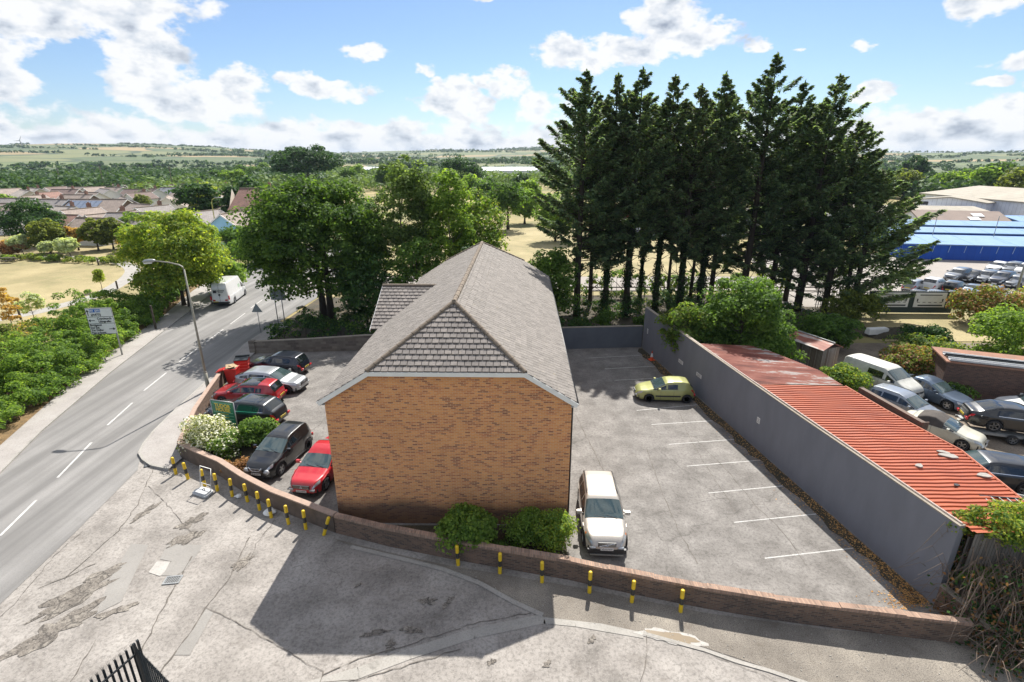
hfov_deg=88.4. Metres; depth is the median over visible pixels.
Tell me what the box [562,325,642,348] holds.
grey wall
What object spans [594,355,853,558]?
bay lines
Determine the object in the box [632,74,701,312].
conifer
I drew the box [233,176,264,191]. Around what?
tree
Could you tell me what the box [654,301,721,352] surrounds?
buddleia
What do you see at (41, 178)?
woodland
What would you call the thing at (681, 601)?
bollard
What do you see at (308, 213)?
sycamore
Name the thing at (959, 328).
lawn
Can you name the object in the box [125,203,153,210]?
house
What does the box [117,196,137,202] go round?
house
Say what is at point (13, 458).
kerb
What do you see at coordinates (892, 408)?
gutter beam
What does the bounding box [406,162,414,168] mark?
tree
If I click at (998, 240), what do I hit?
blue canopy building
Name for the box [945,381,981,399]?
bush
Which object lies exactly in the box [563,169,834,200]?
woodland
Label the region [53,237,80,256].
willow
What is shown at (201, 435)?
shrub
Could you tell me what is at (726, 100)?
conifer
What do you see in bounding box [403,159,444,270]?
poplar
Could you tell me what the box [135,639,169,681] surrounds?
palisade fence
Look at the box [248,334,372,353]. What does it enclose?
back wall
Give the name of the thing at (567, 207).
conifer
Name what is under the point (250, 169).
tree
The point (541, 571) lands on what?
bollard
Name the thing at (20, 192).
house
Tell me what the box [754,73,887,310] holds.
conifer
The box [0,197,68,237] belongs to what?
field tree
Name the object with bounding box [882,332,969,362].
bush
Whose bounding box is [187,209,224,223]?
house
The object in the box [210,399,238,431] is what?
name board
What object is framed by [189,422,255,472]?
planter soil
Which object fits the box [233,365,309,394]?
parked car
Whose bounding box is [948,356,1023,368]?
steel channel
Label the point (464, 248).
young tree
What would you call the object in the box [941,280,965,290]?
parked car
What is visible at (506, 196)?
park tree
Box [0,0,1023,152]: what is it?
sky
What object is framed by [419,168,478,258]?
poplar
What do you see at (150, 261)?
street lamp
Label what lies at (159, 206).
house
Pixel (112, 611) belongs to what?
broken patch
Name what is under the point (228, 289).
white van
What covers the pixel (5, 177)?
tree
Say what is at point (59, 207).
house
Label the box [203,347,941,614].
car park
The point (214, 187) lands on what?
garden tree
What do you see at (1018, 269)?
parked car
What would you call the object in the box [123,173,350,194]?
woodland
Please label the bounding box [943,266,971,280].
parked car
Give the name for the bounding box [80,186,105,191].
house
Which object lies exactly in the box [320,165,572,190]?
woodland
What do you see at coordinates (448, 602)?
oil stain
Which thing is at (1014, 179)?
tree
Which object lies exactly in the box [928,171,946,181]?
tree
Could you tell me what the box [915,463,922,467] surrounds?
roof debris
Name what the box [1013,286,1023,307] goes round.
bush
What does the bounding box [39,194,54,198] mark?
house
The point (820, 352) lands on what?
rusty shed
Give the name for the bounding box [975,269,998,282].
parked car
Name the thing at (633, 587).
bollard
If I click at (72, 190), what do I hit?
house
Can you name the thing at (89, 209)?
house
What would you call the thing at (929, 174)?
tree
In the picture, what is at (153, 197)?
house
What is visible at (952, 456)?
roof debris
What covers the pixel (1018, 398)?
parked car
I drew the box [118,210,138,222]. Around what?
tree
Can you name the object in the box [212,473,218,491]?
bollard
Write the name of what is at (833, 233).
conifer
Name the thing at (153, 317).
wooden post
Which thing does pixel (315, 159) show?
pine
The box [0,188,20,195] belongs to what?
house
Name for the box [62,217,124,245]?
house
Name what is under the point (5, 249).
field tree
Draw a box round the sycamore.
[226,173,398,319]
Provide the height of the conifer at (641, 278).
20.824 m
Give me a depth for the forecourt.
18.93 m
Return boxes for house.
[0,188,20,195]
[0,198,35,202]
[0,203,27,210]
[0,210,27,234]
[9,186,33,197]
[19,191,48,197]
[26,185,47,191]
[31,194,70,208]
[32,191,61,198]
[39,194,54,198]
[43,186,66,191]
[49,185,82,193]
[51,201,77,210]
[54,214,82,226]
[56,190,100,198]
[58,202,106,215]
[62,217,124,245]
[63,199,132,211]
[76,192,111,198]
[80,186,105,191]
[83,205,137,216]
[95,188,121,198]
[103,212,159,234]
[105,184,122,192]
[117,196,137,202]
[120,189,150,196]
[124,188,159,204]
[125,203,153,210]
[133,200,174,213]
[148,185,168,199]
[153,195,188,208]
[159,187,182,193]
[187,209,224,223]
[210,203,257,233]
[227,182,270,211]
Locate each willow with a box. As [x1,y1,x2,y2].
[4,234,28,253]
[36,240,54,254]
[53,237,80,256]
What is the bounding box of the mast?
[1015,265,1023,290]
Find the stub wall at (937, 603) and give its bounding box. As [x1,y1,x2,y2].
[933,583,995,640]
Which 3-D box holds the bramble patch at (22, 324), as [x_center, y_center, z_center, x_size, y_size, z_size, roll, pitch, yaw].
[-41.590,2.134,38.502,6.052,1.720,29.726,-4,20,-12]
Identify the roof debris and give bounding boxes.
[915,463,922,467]
[936,450,950,453]
[938,453,958,458]
[976,472,992,477]
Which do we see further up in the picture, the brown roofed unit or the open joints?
the brown roofed unit
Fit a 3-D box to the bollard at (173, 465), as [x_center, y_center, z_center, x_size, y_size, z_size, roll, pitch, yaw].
[-17.448,6.434,27.184,0.146,0.988,0.150,11,22,31]
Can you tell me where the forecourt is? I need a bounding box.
[0,458,1018,681]
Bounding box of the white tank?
[865,327,888,334]
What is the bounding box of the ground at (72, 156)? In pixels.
[0,143,1023,385]
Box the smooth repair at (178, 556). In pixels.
[157,544,201,575]
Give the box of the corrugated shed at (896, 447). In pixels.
[691,338,1023,596]
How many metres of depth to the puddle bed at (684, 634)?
18.08 m
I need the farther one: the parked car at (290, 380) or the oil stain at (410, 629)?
the parked car at (290, 380)
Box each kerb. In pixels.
[0,293,210,473]
[138,322,277,470]
[350,545,807,681]
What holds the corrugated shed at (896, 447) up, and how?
on the car yard at (998, 443)
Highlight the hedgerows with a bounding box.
[0,142,1023,171]
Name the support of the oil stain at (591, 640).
on the forecourt
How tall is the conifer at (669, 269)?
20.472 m
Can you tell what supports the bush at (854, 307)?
on the woodland floor
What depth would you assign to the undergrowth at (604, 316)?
48.55 m
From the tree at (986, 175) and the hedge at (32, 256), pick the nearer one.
the hedge at (32, 256)
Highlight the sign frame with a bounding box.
[192,466,212,497]
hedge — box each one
[0,252,130,263]
[0,288,168,428]
[123,265,189,316]
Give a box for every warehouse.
[482,167,538,174]
[916,195,995,210]
[919,186,1023,214]
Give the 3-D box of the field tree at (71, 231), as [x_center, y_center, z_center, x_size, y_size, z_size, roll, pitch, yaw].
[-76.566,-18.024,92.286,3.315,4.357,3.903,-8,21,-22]
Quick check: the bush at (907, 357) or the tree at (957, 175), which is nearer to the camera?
the bush at (907, 357)
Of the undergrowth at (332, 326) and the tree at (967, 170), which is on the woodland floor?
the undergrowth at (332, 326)
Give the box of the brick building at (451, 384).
[316,241,578,523]
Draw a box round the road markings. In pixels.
[0,300,261,535]
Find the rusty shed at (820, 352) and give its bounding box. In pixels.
[790,330,843,374]
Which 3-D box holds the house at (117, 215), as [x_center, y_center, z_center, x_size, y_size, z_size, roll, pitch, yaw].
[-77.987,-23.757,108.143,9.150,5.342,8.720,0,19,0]
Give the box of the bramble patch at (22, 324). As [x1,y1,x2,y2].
[1,312,74,358]
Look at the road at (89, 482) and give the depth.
31.56 m
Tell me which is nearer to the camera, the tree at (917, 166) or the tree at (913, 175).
the tree at (913, 175)
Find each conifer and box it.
[530,69,632,317]
[564,93,611,304]
[571,71,654,311]
[595,66,679,316]
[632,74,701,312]
[632,104,673,303]
[653,83,733,306]
[658,110,699,301]
[676,70,758,306]
[683,100,727,304]
[692,93,759,295]
[701,52,821,292]
[739,80,841,293]
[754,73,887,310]
[761,102,850,300]
[776,119,910,312]
[810,168,946,304]
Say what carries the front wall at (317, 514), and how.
on the forecourt
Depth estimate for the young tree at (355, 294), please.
47.54 m
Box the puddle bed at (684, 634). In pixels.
[634,627,708,645]
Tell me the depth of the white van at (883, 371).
36.01 m
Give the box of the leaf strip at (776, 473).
[638,348,928,603]
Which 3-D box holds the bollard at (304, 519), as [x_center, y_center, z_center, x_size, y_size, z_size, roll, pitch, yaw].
[-9.115,7.846,23.128,0.150,0.988,0.146,16,25,39]
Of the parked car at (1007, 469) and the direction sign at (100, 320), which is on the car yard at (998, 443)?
the parked car at (1007, 469)
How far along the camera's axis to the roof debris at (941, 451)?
23.38 m
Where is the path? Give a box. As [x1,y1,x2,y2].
[0,256,139,320]
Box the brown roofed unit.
[902,209,1010,220]
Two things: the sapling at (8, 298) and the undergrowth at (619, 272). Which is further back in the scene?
the undergrowth at (619, 272)
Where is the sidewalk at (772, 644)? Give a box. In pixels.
[336,539,1023,681]
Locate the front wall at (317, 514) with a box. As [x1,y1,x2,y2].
[177,441,336,532]
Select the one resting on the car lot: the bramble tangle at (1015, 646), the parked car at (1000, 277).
the parked car at (1000, 277)
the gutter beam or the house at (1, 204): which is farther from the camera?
the house at (1, 204)
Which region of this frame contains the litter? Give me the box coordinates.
[263,507,275,515]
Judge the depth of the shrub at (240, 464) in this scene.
27.09 m
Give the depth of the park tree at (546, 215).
99.88 m
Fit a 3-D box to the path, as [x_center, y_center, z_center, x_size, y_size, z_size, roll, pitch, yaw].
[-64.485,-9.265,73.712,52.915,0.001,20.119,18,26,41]
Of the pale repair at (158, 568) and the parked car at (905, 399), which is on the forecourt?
the pale repair at (158, 568)
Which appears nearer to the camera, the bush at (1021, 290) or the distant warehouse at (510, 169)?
the bush at (1021, 290)
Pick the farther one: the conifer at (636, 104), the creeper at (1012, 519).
the conifer at (636, 104)
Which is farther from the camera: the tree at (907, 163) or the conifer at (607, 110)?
the tree at (907, 163)
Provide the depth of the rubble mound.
47.87 m
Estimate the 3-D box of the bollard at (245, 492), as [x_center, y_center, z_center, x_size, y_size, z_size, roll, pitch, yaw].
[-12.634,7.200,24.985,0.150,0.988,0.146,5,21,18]
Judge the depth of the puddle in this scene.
18.04 m
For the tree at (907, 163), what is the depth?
306.06 m
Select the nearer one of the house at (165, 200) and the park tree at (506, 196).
the park tree at (506, 196)
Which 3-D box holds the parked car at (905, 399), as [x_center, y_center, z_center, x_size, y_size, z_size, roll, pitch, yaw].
[24.902,3.961,33.460,2.180,1.511,4.699,-10,22,-26]
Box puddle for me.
[645,629,699,643]
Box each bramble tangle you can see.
[887,521,1022,631]
[906,545,1023,654]
[916,595,1023,681]
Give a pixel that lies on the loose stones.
(783, 649)
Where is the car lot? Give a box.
[758,254,1023,306]
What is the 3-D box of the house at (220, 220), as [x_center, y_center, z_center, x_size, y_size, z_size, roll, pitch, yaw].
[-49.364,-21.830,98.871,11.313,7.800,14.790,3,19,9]
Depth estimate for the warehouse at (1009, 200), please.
131.90 m
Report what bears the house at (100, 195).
on the ground at (72, 156)
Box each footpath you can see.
[0,284,210,468]
[141,322,285,467]
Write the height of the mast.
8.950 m
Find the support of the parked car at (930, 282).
on the car lot
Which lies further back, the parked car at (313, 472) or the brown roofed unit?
the brown roofed unit
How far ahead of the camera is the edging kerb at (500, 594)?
19.41 m
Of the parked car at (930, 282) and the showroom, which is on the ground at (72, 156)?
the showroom
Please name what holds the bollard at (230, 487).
on the forecourt
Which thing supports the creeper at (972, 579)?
attached to the plank wall at (970, 539)
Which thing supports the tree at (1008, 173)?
on the ground at (72, 156)
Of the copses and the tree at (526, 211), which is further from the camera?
the copses
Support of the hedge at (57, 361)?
on the field
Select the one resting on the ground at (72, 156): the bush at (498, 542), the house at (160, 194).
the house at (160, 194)
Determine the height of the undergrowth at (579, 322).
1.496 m
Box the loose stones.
[454,571,998,681]
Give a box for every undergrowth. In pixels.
[264,305,375,339]
[552,265,793,301]
[557,286,824,327]
[567,316,591,326]
[591,310,615,325]
[632,314,644,328]
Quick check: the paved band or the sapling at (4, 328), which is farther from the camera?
the sapling at (4, 328)
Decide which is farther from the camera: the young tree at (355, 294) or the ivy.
the young tree at (355, 294)
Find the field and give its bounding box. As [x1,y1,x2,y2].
[0,239,169,360]
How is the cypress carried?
on the ground at (72, 156)
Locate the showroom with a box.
[824,205,987,226]
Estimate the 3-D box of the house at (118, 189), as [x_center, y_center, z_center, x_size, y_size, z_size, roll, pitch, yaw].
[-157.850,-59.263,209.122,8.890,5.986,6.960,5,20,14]
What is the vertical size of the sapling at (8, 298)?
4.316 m
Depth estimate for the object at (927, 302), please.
54.97 m
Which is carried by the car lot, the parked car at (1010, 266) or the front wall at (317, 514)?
the parked car at (1010, 266)
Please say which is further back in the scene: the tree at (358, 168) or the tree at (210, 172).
the tree at (358, 168)
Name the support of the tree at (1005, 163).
on the ground at (72, 156)
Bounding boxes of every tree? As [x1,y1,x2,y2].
[0,174,17,186]
[0,193,16,197]
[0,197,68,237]
[0,241,28,254]
[25,218,67,252]
[62,226,83,250]
[75,217,108,250]
[93,217,122,248]
[107,208,232,306]
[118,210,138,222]
[118,222,149,239]
[133,194,152,203]
[189,182,216,202]
[206,257,249,293]
[207,169,219,177]
[217,224,244,247]
[219,170,228,177]
[226,169,247,183]
[226,240,248,262]
[233,164,246,171]
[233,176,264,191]
[245,166,263,173]
[257,162,269,167]
[326,253,400,321]
[339,168,359,182]
[350,163,366,176]
[372,167,391,184]
[384,236,447,283]
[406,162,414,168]
[438,155,484,186]
[441,187,510,261]
[458,172,483,202]
[458,245,497,252]
[470,179,494,201]
[483,181,531,229]
[484,176,498,191]
[505,172,539,186]
[510,188,537,223]
[518,178,543,199]
[528,246,580,314]
[530,191,572,240]
[688,276,798,352]
[691,312,791,344]
[741,317,808,362]
[890,167,925,197]
[896,154,927,171]
[909,157,931,173]
[924,171,936,178]
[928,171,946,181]
[940,169,968,184]
[963,165,1005,185]
[963,168,973,173]
[985,160,1019,178]
[991,166,1023,184]
[993,166,1023,187]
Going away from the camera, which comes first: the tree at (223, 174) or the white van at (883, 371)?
the white van at (883, 371)
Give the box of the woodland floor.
[273,294,865,345]
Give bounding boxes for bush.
[434,502,497,554]
[489,535,522,547]
[498,506,550,549]
[531,507,578,553]
[791,312,865,348]
[819,286,890,320]
[819,362,874,391]
[878,343,935,374]
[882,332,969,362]
[896,323,956,344]
[945,283,1023,320]
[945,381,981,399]
[966,302,1023,355]
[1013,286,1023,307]
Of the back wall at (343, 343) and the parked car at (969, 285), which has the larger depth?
the parked car at (969, 285)
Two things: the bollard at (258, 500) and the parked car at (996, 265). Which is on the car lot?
the parked car at (996, 265)
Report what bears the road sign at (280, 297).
on the footpath at (159, 446)
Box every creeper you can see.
[945,497,1023,552]
[949,564,1006,596]
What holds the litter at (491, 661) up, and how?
on the forecourt
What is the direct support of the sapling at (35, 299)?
on the field
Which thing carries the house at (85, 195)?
on the ground at (72, 156)
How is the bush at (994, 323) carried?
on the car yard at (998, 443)
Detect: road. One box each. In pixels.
[0,248,334,603]
[277,277,754,290]
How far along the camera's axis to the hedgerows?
1001.53 m
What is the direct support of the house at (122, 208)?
on the ground at (72, 156)
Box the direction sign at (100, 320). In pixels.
[84,307,122,354]
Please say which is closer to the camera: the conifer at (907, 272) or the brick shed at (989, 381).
the brick shed at (989, 381)
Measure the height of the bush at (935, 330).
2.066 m
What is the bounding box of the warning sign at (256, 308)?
[252,303,261,332]
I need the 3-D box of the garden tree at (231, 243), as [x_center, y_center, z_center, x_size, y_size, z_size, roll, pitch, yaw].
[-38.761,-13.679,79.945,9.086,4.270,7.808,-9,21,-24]
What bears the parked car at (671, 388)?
on the car park
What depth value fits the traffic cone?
42.55 m
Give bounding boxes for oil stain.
[359,629,392,636]
[385,639,395,652]
[399,626,422,632]
[416,597,437,604]
[442,595,454,609]
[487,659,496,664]
[542,660,550,666]
[587,634,595,643]
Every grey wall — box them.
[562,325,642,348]
[642,307,965,603]
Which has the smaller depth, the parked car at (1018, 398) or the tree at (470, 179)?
the parked car at (1018, 398)
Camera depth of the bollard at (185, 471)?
26.68 m
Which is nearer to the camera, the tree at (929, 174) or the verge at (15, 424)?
the verge at (15, 424)
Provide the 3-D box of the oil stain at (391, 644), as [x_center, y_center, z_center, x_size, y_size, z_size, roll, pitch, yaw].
[-4.094,10.244,17.695,0.367,0.001,0.584,0,19,0]
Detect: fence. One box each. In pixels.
[0,257,19,261]
[89,643,146,681]
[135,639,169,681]
[563,286,822,294]
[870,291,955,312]
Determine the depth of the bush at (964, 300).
50.74 m
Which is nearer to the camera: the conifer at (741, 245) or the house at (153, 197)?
the conifer at (741, 245)
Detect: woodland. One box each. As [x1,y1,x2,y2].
[0,167,328,189]
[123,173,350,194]
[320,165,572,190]
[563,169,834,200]
[864,172,1000,198]
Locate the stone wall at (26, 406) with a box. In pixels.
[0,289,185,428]
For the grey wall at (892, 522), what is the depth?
24.30 m
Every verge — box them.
[0,284,198,444]
[325,291,736,296]
[380,228,759,275]
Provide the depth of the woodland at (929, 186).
200.83 m
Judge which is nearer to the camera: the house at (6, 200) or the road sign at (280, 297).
the road sign at (280, 297)
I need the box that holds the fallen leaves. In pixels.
[644,360,930,609]
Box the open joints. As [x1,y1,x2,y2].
[0,409,809,681]
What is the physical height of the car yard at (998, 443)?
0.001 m
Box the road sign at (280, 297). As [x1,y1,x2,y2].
[271,288,285,322]
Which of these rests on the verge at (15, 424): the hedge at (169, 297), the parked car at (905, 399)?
the hedge at (169, 297)
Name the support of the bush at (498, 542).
on the planting bed at (501, 534)
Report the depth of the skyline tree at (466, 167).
244.72 m
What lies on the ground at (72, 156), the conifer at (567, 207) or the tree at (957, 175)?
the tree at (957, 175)
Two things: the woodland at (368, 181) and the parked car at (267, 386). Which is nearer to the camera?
the parked car at (267, 386)
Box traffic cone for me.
[648,351,654,360]
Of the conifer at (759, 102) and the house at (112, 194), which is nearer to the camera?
the conifer at (759, 102)
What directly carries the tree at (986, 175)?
on the ground at (72, 156)
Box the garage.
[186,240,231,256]
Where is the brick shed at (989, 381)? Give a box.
[931,346,1023,399]
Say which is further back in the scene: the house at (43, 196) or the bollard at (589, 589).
the house at (43, 196)
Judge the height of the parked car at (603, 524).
1.593 m
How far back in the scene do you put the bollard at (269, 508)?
23.81 m
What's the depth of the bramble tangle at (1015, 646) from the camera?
17.14 m
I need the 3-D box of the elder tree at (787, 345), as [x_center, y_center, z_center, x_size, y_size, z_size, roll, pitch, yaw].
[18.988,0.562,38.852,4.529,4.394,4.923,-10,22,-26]
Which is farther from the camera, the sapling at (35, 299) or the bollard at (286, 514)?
the sapling at (35, 299)
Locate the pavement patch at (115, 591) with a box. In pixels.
[96,544,147,613]
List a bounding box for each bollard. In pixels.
[170,457,177,474]
[182,462,189,479]
[199,469,206,486]
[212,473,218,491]
[228,478,233,496]
[242,483,248,501]
[255,491,260,510]
[266,499,272,518]
[283,505,289,524]
[301,510,307,529]
[322,516,329,535]
[455,545,459,565]
[498,552,501,573]
[540,561,543,582]
[587,571,591,593]
[630,580,635,602]
[678,589,684,612]
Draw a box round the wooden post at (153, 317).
[149,305,156,328]
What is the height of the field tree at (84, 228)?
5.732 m
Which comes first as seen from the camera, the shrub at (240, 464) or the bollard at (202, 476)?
the bollard at (202, 476)
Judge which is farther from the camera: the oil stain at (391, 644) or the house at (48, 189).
the house at (48, 189)
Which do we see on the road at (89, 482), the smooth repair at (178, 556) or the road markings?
the road markings
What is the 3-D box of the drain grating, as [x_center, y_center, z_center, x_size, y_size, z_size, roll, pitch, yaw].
[-13.178,9.275,20.459,0.610,0.030,0.430,-2,19,-6]
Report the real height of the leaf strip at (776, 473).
0.001 m
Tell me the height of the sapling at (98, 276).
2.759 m
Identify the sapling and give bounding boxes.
[0,287,22,322]
[0,323,23,341]
[13,291,45,322]
[91,269,105,289]
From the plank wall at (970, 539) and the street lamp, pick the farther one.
the street lamp
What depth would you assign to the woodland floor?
54.77 m
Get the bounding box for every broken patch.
[0,596,106,660]
[24,567,121,624]
[66,562,126,594]
[94,601,138,619]
[130,501,161,523]
[166,529,206,547]
[174,512,207,529]
[231,553,254,571]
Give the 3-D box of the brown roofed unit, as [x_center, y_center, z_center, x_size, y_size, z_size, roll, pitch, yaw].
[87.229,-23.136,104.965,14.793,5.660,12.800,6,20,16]
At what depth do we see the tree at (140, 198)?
157.70 m
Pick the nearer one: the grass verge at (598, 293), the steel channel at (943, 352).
the steel channel at (943, 352)
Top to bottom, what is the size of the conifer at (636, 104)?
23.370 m
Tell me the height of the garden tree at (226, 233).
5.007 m
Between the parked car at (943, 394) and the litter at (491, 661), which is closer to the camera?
the litter at (491, 661)
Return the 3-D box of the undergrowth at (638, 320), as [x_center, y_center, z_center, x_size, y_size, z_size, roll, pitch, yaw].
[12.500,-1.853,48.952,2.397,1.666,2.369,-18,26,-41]
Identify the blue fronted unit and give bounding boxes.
[1006,215,1023,221]
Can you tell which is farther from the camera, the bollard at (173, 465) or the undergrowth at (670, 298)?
the undergrowth at (670, 298)
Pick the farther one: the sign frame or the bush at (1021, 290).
the bush at (1021, 290)
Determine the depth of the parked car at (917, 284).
63.63 m
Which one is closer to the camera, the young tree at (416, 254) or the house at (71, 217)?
the young tree at (416, 254)
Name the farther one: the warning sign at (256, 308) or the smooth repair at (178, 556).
the warning sign at (256, 308)
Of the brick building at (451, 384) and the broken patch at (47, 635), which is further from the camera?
the brick building at (451, 384)
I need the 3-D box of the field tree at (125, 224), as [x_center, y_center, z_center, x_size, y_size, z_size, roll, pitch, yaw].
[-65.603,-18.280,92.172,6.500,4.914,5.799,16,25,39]
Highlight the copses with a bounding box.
[14,143,1016,166]
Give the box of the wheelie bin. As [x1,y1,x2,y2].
[215,363,239,383]
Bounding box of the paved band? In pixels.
[307,615,642,681]
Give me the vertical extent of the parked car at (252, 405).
1.642 m
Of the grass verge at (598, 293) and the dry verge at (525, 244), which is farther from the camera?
the dry verge at (525, 244)
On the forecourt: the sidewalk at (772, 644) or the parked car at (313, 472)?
the sidewalk at (772, 644)
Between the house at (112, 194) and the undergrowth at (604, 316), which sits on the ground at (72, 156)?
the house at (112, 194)
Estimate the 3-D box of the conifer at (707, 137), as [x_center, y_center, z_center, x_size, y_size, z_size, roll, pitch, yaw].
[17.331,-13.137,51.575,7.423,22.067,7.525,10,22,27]
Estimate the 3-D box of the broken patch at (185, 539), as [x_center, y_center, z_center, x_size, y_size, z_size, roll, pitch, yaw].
[-14.023,8.500,22.702,1.457,0.001,0.904,-6,20,-18]
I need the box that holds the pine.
[265,143,345,177]
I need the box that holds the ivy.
[950,499,1020,576]
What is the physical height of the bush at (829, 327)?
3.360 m
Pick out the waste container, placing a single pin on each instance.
(243, 361)
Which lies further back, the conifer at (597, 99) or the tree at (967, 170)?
the tree at (967, 170)
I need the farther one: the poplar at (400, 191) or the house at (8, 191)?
the house at (8, 191)
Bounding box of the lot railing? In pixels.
[815,290,1023,308]
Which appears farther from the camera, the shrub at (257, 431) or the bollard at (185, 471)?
the shrub at (257, 431)
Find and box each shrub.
[176,413,238,452]
[206,428,247,461]
[219,456,249,471]
[236,416,279,446]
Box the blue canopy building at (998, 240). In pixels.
[864,215,1023,261]
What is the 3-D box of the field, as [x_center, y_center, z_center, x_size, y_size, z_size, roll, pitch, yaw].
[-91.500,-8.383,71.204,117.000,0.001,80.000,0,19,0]
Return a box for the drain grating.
[162,575,183,584]
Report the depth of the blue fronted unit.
101.02 m
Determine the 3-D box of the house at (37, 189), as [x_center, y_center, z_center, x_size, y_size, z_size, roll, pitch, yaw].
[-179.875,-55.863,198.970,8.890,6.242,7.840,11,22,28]
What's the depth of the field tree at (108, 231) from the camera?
92.20 m
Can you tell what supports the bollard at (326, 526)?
on the forecourt
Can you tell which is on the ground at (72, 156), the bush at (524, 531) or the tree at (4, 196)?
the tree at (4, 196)
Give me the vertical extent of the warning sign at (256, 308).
2.850 m
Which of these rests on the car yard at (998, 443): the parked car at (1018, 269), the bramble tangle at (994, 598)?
the bramble tangle at (994, 598)
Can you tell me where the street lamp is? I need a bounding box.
[142,259,208,386]
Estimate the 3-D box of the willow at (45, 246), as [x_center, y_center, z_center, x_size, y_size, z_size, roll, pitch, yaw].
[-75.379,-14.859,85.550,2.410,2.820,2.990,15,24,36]
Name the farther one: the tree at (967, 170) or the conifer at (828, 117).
the tree at (967, 170)
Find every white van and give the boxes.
[210,276,246,303]
[843,353,923,397]
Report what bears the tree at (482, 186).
on the ground at (72, 156)
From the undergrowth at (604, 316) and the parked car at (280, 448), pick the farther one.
the undergrowth at (604, 316)
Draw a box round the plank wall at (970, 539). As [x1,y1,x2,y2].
[950,536,974,589]
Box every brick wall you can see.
[177,371,225,443]
[334,512,973,643]
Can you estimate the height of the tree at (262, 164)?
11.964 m
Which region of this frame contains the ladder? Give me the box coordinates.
[979,495,1023,504]
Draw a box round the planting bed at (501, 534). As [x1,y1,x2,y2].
[396,525,567,554]
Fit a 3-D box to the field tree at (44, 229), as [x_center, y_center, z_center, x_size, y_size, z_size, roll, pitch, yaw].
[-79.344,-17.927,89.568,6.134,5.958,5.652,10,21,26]
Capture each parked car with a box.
[204,393,289,423]
[211,377,286,399]
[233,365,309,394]
[243,421,312,478]
[249,350,311,373]
[288,436,333,494]
[577,470,629,555]
[633,376,694,402]
[866,383,942,411]
[901,279,922,290]
[907,410,988,449]
[908,373,973,409]
[922,276,945,290]
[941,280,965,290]
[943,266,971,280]
[956,399,1023,432]
[960,269,980,282]
[962,283,982,290]
[964,450,1023,494]
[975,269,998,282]
[984,261,1007,270]
[987,270,1016,286]
[995,393,1023,404]
[1001,261,1023,270]
[1003,274,1023,287]
[1014,263,1023,274]
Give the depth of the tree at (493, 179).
221.41 m
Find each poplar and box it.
[369,154,432,283]
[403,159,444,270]
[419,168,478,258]
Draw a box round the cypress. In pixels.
[219,186,238,212]
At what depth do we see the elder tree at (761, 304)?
37.14 m
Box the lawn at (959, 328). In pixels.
[857,312,1017,341]
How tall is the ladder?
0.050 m
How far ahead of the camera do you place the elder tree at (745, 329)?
42.53 m
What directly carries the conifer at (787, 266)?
on the woodland floor
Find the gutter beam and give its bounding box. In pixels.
[858,387,928,429]
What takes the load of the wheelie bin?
on the car park
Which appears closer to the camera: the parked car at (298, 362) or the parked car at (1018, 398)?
the parked car at (1018, 398)
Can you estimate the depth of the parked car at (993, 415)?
30.43 m
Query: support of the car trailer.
on the car yard at (998, 443)
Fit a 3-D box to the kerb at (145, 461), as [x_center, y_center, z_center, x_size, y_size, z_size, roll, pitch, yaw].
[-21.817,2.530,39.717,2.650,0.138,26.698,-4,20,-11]
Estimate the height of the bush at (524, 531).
1.800 m
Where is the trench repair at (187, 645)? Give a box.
[175,609,212,654]
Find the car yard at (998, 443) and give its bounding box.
[836,343,1023,626]
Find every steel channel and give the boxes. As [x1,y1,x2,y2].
[942,351,1023,361]
[945,353,1023,364]
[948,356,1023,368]
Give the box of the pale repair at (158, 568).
[149,561,169,575]
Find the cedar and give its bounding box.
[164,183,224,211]
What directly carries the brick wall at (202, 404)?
on the ground at (72, 156)
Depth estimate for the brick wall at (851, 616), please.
19.22 m
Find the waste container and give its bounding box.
[233,354,249,371]
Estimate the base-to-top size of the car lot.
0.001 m
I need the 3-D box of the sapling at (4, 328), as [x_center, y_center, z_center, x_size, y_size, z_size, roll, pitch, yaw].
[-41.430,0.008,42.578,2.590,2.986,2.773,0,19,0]
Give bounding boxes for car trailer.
[955,415,1023,444]
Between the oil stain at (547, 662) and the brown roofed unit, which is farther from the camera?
the brown roofed unit
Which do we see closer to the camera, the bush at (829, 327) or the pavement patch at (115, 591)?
the pavement patch at (115, 591)
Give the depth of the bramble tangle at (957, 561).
18.47 m
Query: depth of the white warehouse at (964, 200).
128.87 m
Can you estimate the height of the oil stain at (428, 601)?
0.001 m
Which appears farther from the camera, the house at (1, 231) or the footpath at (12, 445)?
the house at (1, 231)
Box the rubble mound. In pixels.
[861,327,920,339]

